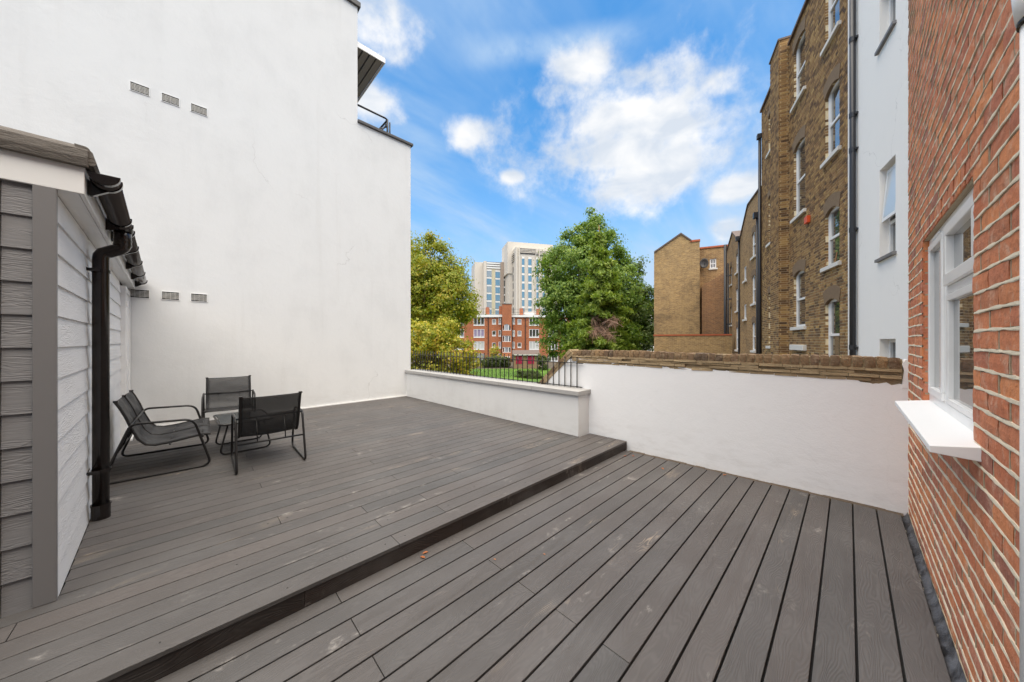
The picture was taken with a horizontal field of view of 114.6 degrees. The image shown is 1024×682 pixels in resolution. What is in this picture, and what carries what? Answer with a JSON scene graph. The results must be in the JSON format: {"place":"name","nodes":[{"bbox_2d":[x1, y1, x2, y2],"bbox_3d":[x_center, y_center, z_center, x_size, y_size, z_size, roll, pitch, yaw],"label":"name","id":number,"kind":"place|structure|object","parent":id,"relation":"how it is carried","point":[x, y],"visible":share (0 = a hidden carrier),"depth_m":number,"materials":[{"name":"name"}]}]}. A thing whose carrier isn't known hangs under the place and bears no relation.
{"place":"outdoors","nodes":[
{"label":"outdoors","id":0,"kind":"place"},
{"bbox_2d":[411,361,556,368],"bbox_3d":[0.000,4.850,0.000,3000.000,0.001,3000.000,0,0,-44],"label":"ground","id":1,"kind":"structure","parent":0,"point":[550,364],"depth_m":60.13,"materials":[{"name":"plant"}]},
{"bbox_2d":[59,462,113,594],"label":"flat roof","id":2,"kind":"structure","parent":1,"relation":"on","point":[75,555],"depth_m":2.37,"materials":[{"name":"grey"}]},
{"bbox_2d":[0,396,626,681],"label":"deck","id":3,"kind":"structure","parent":2,"relation":"on","point":[169,573],"depth_m":2.48,"materials":[{"name":"grey wood"}]},
{"bbox_2d":[0,125,147,617],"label":"clad shed","id":4,"kind":"structure","parent":3,"relation":"on","point":[71,267],"depth_m":1.72,"materials":[{"name":"grey wood"}]},
{"bbox_2d":[120,285,133,440],"bbox_3d":[-5.502,0.310,4.699,0.894,2.100,0.130,0,0,43],"label":"door","id":5,"kind":"structure","parent":4,"relation":"in","point":[125,293],"depth_m":4.39,"materials":[{"name":"paint"}]},
{"bbox_2d":[110,390,210,483],"bbox_3d":[-3.922,0.969,3.709,0.759,0.785,1.052,0,0,-43],"label":"garden chair","id":6,"kind":"object","parent":3,"relation":"on","point":[142,428],"visible":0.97,"depth_m":3.57,"materials":[{"name":"black metal"}]},
{"bbox_2d":[201,375,255,417],"bbox_3d":[-4.429,0.969,5.148,0.622,0.785,0.759,0,0,-41],"label":"garden chair","id":7,"kind":"object","parent":3,"relation":"on","point":[223,393],"visible":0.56,"depth_m":5.26,"materials":[{"name":"black metal"}]},
{"bbox_2d":[213,412,270,454],"bbox_3d":[-3.473,1.163,4.241,0.773,0.390,0.533,0,0,44],"label":"coffee table","id":8,"kind":"object","parent":3,"relation":"on","point":[224,419],"visible":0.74,"depth_m":4.14,"materials":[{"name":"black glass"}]},
{"bbox_2d":[231,391,306,473],"bbox_3d":[-2.817,0.969,3.794,0.622,0.785,0.759,0,0,-43],"label":"garden chair","id":9,"kind":"object","parent":3,"relation":"on","point":[262,415],"visible":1,"depth_m":3.62,"materials":[{"name":"black metal"}]},
{"bbox_2d":[405,369,590,436],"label":"parapet wall","id":10,"kind":"structure","parent":3,"relation":"on","point":[563,409],"depth_m":5.64,"materials":[{"name":"paint"}]},
{"bbox_2d":[412,351,582,387],"bbox_3d":[-0.723,0.472,6.578,4.886,0.469,0.025,0,0,43],"label":"iron railing","id":11,"kind":"object","parent":10,"relation":"on","point":[504,359],"visible":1,"depth_m":6.10,"materials":[{"name":"black metal"}]},
{"bbox_2d":[154,450,950,681],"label":"deck","id":12,"kind":"structure","parent":2,"relation":"on","point":[646,568],"depth_m":1.87,"materials":[{"name":"grey wood"}]},
{"bbox_2d":[0,0,412,425],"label":"white building","id":13,"kind":"structure","parent":1,"relation":"on","point":[250,160],"depth_m":5.90,"materials":[{"name":"paint"}]},
{"bbox_2d":[357,41,384,102],"bbox_3d":[-4.400,-6.670,8.774,0.650,0.120,3.300,0,0,-44],"label":"terrace canopy","id":14,"kind":"object","parent":13,"relation":"attached to","point":[370,63],"visible":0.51,"depth_m":7.94,"materials":[{"name":"plastic"}]},
{"bbox_2d":[357,104,390,132],"bbox_3d":[-4.394,-5.235,8.961,0.900,0.594,3.040,0,0,-44],"label":"roof terrace rail","id":15,"kind":"object","parent":13,"relation":"on","point":[385,123],"visible":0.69,"depth_m":8.09,"materials":[{"name":"grey metal"}]},
{"bbox_2d":[411,316,482,374],"bbox_3d":[-6.379,1.413,26.935,5.941,6.890,8.405,0,0,-79],"label":"sumac tree","id":16,"kind":"object","parent":1,"relation":"on","point":[441,337],"visible":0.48,"depth_m":25.98,"materials":[{"name":"yellow plant"}]},
{"bbox_2d":[478,355,511,367],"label":"hedge","id":17,"kind":"object","parent":1,"relation":"on","point":[493,362],"visible":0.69,"depth_m":59.66,"materials":[{"name":"green plant"}]},
{"bbox_2d":[489,344,505,356],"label":"sapling","id":18,"kind":"object","parent":1,"relation":"on","point":[494,352],"visible":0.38,"depth_m":65.55,"materials":[{"name":"yellow plant"}]},
{"bbox_2d":[452,304,569,361],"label":"red brick flats","id":19,"kind":"structure","parent":1,"relation":"on","point":[506,330],"depth_m":77.00,"materials":[{"name":"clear brick"}]},
{"bbox_2d":[473,317,484,325],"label":"window","id":20,"kind":"structure","parent":19,"relation":"in","point":[476,321],"depth_m":77.12,"materials":[{"name":"white glass"}]},
{"bbox_2d":[473,329,484,337],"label":"window","id":21,"kind":"structure","parent":19,"relation":"in","point":[478,333],"depth_m":77.12,"materials":[{"name":"white"}]},
{"bbox_2d":[474,341,483,349],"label":"window","id":22,"kind":"structure","parent":19,"relation":"in","point":[479,346],"depth_m":77.12,"materials":[{"name":"white glass"}]},
{"bbox_2d":[503,324,510,329],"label":"window","id":23,"kind":"structure","parent":19,"relation":"in","point":[506,326],"depth_m":75.91,"materials":[{"name":"white glass"}]},
{"bbox_2d":[503,336,510,341],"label":"window","id":24,"kind":"structure","parent":19,"relation":"in","point":[506,338],"depth_m":75.85,"materials":[{"name":"white glass"}]},
{"bbox_2d":[529,317,538,325],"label":"window","id":25,"kind":"structure","parent":19,"relation":"in","point":[532,320],"depth_m":77.01,"materials":[{"name":"white glass"}]},
{"bbox_2d":[529,329,538,337],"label":"window","id":26,"kind":"structure","parent":19,"relation":"in","point":[533,333],"depth_m":77.05,"materials":[{"name":"white glass"}]},
{"bbox_2d":[529,341,538,349],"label":"window","id":27,"kind":"structure","parent":19,"relation":"in","point":[532,345],"depth_m":77.03,"materials":[{"name":"white glass"}]},
{"bbox_2d":[548,355,557,361],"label":"window","id":28,"kind":"structure","parent":19,"relation":"in","point":[556,360],"depth_m":77.12,"materials":[{"name":"white glass"}]},
{"bbox_2d":[512,350,539,367],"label":"bin store","id":29,"kind":"structure","parent":1,"relation":"on","point":[524,353],"depth_m":58.00,"materials":[{"name":"brick"}]},
{"bbox_2d":[516,356,521,363],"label":"door","id":30,"kind":"structure","parent":29,"relation":"in","point":[519,357],"depth_m":57.95,"materials":[{"name":"red wood"}]},
{"bbox_2d":[528,356,533,363],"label":"door","id":31,"kind":"structure","parent":29,"relation":"in","point":[529,357],"depth_m":57.95,"materials":[{"name":"red wood"}]},
{"bbox_2d":[559,230,636,359],"bbox_3d":[7.807,-2.697,29.172,7.417,15.094,8.164,0,0,-11],"label":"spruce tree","id":32,"kind":"object","parent":1,"relation":"on","point":[599,313],"visible":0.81,"depth_m":28.06,"materials":[{"name":"green plant"}]},
{"bbox_2d":[538,349,907,515],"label":"boundary wall","id":33,"kind":"structure","parent":1,"relation":"on","point":[836,426],"depth_m":3.47,"materials":[{"name":"paint"}]},
{"bbox_2d":[727,230,740,353],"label":"terrace house","id":34,"kind":"structure","parent":1,"relation":"on","point":[733,253],"depth_m":20.01,"materials":[{"name":"brick"}]},
{"bbox_2d":[724,244,731,333],"bbox_3d":[13.850,-0.650,20.969,0.597,11.000,0.163,0,0,9],"label":"soil pipe","id":35,"kind":"object","parent":34,"relation":"attached to","point":[725,288],"visible":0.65,"depth_m":20.93,"materials":[{"name":"metal"}]},
{"bbox_2d":[727,263,731,333],"bbox_3d":[14.000,-0.050,20.889,0.566,9.800,0.098,0,0,12],"label":"soil pipe","id":36,"kind":"object","parent":34,"relation":"attached to","point":[728,299],"visible":0.35,"depth_m":20.89,"materials":[{"name":"metal"}]},
{"bbox_2d":[729,262,731,286],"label":"window","id":37,"kind":"structure","parent":34,"relation":"in","point":[730,285],"depth_m":21.18,"materials":[{"name":"white glass"}]},
{"bbox_2d":[729,302,731,326],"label":"window","id":38,"kind":"structure","parent":34,"relation":"in","point":[730,302],"depth_m":21.30,"materials":[{"name":"white glass"}]},
{"bbox_2d":[734,248,737,275],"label":"window","id":39,"kind":"structure","parent":34,"relation":"in","point":[736,273],"depth_m":19.38,"materials":[{"name":"white glass"}]},
{"bbox_2d":[734,283,737,312],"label":"window","id":40,"kind":"structure","parent":34,"relation":"in","point":[737,283],"depth_m":19.44,"materials":[{"name":"white glass"}]},
{"bbox_2d":[734,321,737,351],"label":"window","id":41,"kind":"structure","parent":34,"relation":"in","point":[736,323],"depth_m":19.44,"materials":[{"name":"white glass"}]},
{"bbox_2d":[739,186,761,353],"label":"terrace house","id":42,"kind":"structure","parent":1,"relation":"on","point":[748,236],"depth_m":16.24,"materials":[{"name":"brick"}]},
{"bbox_2d":[750,225,755,260],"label":"window","id":43,"kind":"structure","parent":42,"relation":"in","point":[753,230],"depth_m":15.77,"materials":[{"name":"white glass"}]},
{"bbox_2d":[750,269,755,305],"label":"window","id":44,"kind":"structure","parent":42,"relation":"in","point":[753,272],"depth_m":15.77,"materials":[{"name":"white glass"}]},
{"bbox_2d":[750,316,755,352],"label":"window","id":45,"kind":"structure","parent":42,"relation":"in","point":[753,318],"depth_m":15.77,"materials":[{"name":"white glass"}]},
{"bbox_2d":[895,0,1018,681],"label":"red brick house","id":46,"kind":"structure","parent":1,"relation":"on","point":[959,409],"depth_m":1.45,"materials":[{"name":"brick"}]},
{"bbox_2d":[928,187,973,430],"bbox_3d":[2.398,-0.139,1.771,1.305,1.088,0.076,0,0,-44],"label":"window frame","id":47,"kind":"structure","parent":46,"relation":"in","point":[950,256],"depth_m":1.76,"materials":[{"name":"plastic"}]},
{"bbox_2d":[1011,0,1023,681],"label":"white waste pipe","id":48,"kind":"object","parent":46,"relation":"attached to","point":[1018,10],"visible":1,"depth_m":0.79,"materials":[{"name":"upvc"},{"name":"white plastic"}]},
{"bbox_2d":[470,369,549,381],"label":"lawn","id":49,"kind":"structure","parent":0,"point":[515,378],"depth_m":48.83,"materials":[{"name":"green plant"}]},
{"bbox_2d":[411,229,485,365],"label":"plane tree","id":50,"kind":"object","parent":49,"relation":"on","point":[439,289],"visible":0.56,"depth_m":41.12,"materials":[{"name":"green plant"}]},
{"bbox_2d":[512,368,541,379],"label":"garden bush","id":51,"kind":"object","parent":49,"relation":"on","point":[529,374],"visible":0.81,"depth_m":42.92,"materials":[{"name":"green plant"}]},
{"bbox_2d":[535,353,550,369],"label":"garden bush","id":52,"kind":"object","parent":49,"relation":"on","point":[540,359],"visible":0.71,"depth_m":54.59,"materials":[{"name":"green plant"}]},
{"bbox_2d":[528,207,653,358],"bbox_3d":[8.677,-5.265,36.270,13.117,20.251,10.602,0,0,18],"label":"lime tree","id":53,"kind":"object","parent":49,"relation":"on","point":[559,286],"visible":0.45,"depth_m":35.15,"materials":[{"name":"green plant"}]},
{"bbox_2d":[610,244,653,350],"bbox_3d":[14.014,-3.163,37.607,6.683,16.045,7.092,0,0,-18],"label":"dark tree","id":54,"kind":"object","parent":49,"relation":"on","point":[641,317],"visible":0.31,"depth_m":36.48,"materials":[{"name":"green plant"}]},
{"bbox_2d":[471,242,558,314],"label":"tower block","id":55,"kind":"structure","parent":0,"point":[509,279],"depth_m":134.75,"materials":[{"name":"white concrete"}]},
{"bbox_2d":[487,271,491,276],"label":"window","id":56,"kind":"structure","parent":55,"relation":"in","point":[489,273],"depth_m":139.52,"materials":[{"name":"grey"}]},
{"bbox_2d":[487,279,491,284],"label":"window","id":57,"kind":"structure","parent":55,"relation":"in","point":[489,281],"depth_m":139.52,"materials":[{"name":"blue glass"}]},
{"bbox_2d":[487,286,491,291],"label":"window","id":58,"kind":"structure","parent":55,"relation":"in","point":[489,288],"depth_m":139.52,"materials":[{"name":"grey"}]},
{"bbox_2d":[487,294,491,299],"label":"window","id":59,"kind":"structure","parent":55,"relation":"in","point":[489,296],"depth_m":139.52,"materials":[{"name":"blue glass"}]},
{"bbox_2d":[495,272,499,277],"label":"window","id":60,"kind":"structure","parent":55,"relation":"in","point":[497,274],"depth_m":140.34,"materials":[{"name":"blue glass"}]},
{"bbox_2d":[495,287,499,292],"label":"window","id":61,"kind":"structure","parent":55,"relation":"in","point":[497,289],"depth_m":140.34,"materials":[{"name":"blue glass"}]},
{"bbox_2d":[495,295,499,300],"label":"window","id":62,"kind":"structure","parent":55,"relation":"in","point":[497,297],"depth_m":140.34,"materials":[{"name":"blue glass"}]},
{"bbox_2d":[357,0,804,331],"label":"sky","id":63,"kind":"structure","parent":0,"point":[520,118],"materials":[{"name":"blue"}]},
{"bbox_2d":[654,233,727,334],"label":"gable end house","id":64,"kind":"structure","parent":0,"point":[688,294],"depth_m":24.90,"materials":[{"name":"brick"}]},
{"bbox_2d":[700,258,708,267],"bbox_3d":[14.632,-5.922,25.021,0.481,0.748,0.543,0,0,-16],"label":"satellite dish","id":65,"kind":"object","parent":64,"relation":"attached to","point":[704,262],"visible":0.99,"depth_m":25.03,"materials":[{"name":"grey metal"}]},
{"bbox_2d":[709,259,717,269],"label":"window","id":66,"kind":"structure","parent":64,"relation":"in","point":[712,261],"depth_m":25.11,"materials":[{"name":"white glass"}]},
{"bbox_2d":[653,334,731,353],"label":"garden brick wall","id":67,"kind":"structure","parent":0,"point":[705,343],"depth_m":20.68,"materials":[{"name":"brick"}]},
{"bbox_2d":[756,0,847,356],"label":"stock brick house","id":68,"kind":"structure","parent":0,"point":[803,135],"depth_m":9.78,"materials":[{"name":"brown brick"}]},
{"bbox_2d":[766,107,769,158],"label":"window","id":69,"kind":"structure","parent":68,"relation":"in","point":[768,113],"depth_m":13.28,"materials":[{"name":"white glass"}]},
{"bbox_2d":[766,189,769,247],"bbox_3d":[10.368,-4.965,13.201,0.700,2.270,0.140,0,0,-65],"label":"window","id":70,"kind":"structure","parent":68,"relation":"in","point":[768,194],"depth_m":13.31,"materials":[{"name":"white glass"}]},
{"bbox_2d":[790,15,806,113],"bbox_3d":[9.052,-8.695,10.317,0.200,2.330,1.180,0,0,25],"label":"window","id":71,"kind":"structure","parent":68,"relation":"in","point":[798,47],"depth_m":10.42,"materials":[{"name":"white glass"}]},
{"bbox_2d":[790,124,806,223],"bbox_3d":[9.052,-5.235,10.317,0.200,2.730,1.180,0,0,25],"label":"window","id":72,"kind":"structure","parent":68,"relation":"in","point":[798,149],"depth_m":10.42,"materials":[{"name":"white glass"}]},
{"bbox_2d":[790,259,806,329],"bbox_3d":[9.052,-1.445,10.317,0.200,2.190,1.180,0,0,25],"label":"window","id":73,"kind":"structure","parent":68,"relation":"in","point":[800,264],"depth_m":10.42,"materials":[{"name":"white glass"}]},
{"bbox_2d":[820,0,840,56],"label":"window","id":74,"kind":"structure","parent":68,"relation":"in","point":[834,22],"depth_m":8.41,"materials":[{"name":"white glass"}]},
{"bbox_2d":[820,62,840,168],"bbox_3d":[8.099,-5.690,8.279,0.200,2.220,1.000,0,0,25],"label":"window","id":75,"kind":"structure","parent":68,"relation":"in","point":[830,93],"depth_m":8.38,"materials":[{"name":"white glass"}]},
{"bbox_2d":[820,191,841,272],"bbox_3d":[8.099,-2.760,8.279,0.200,1.880,1.000,0,0,25],"label":"window","id":76,"kind":"structure","parent":68,"relation":"in","point":[833,200],"depth_m":8.38,"materials":[{"name":"white glass"}]},
{"bbox_2d":[823,285,841,356],"bbox_3d":[8.125,-0.325,8.267,0.980,2.150,0.142,0,0,-65],"label":"window","id":77,"kind":"structure","parent":68,"relation":"in","point":[833,291],"depth_m":8.39,"materials":[{"name":"white glass"}]},
{"bbox_2d":[848,0,908,512],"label":"white bay house","id":78,"kind":"structure","parent":0,"point":[878,210],"depth_m":6.12,"materials":[{"name":"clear paint"}]},
{"bbox_2d":[874,163,896,262],"bbox_3d":[6.698,-2.307,5.787,0.230,1.688,0.744,0,0,32],"label":"window","id":79,"kind":"structure","parent":78,"relation":"in","point":[889,207],"depth_m":5.88,"materials":[{"name":"white glass"}]},
{"bbox_2d":[874,0,896,55],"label":"window","id":80,"kind":"structure","parent":78,"relation":"in","point":[892,3],"depth_m":5.93,"materials":[{"name":"white glass"}]},
{"bbox_2d":[889,339,895,357],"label":"window","id":81,"kind":"structure","parent":78,"relation":"in","point":[892,342],"depth_m":5.96,"materials":[{"name":"white glass"}]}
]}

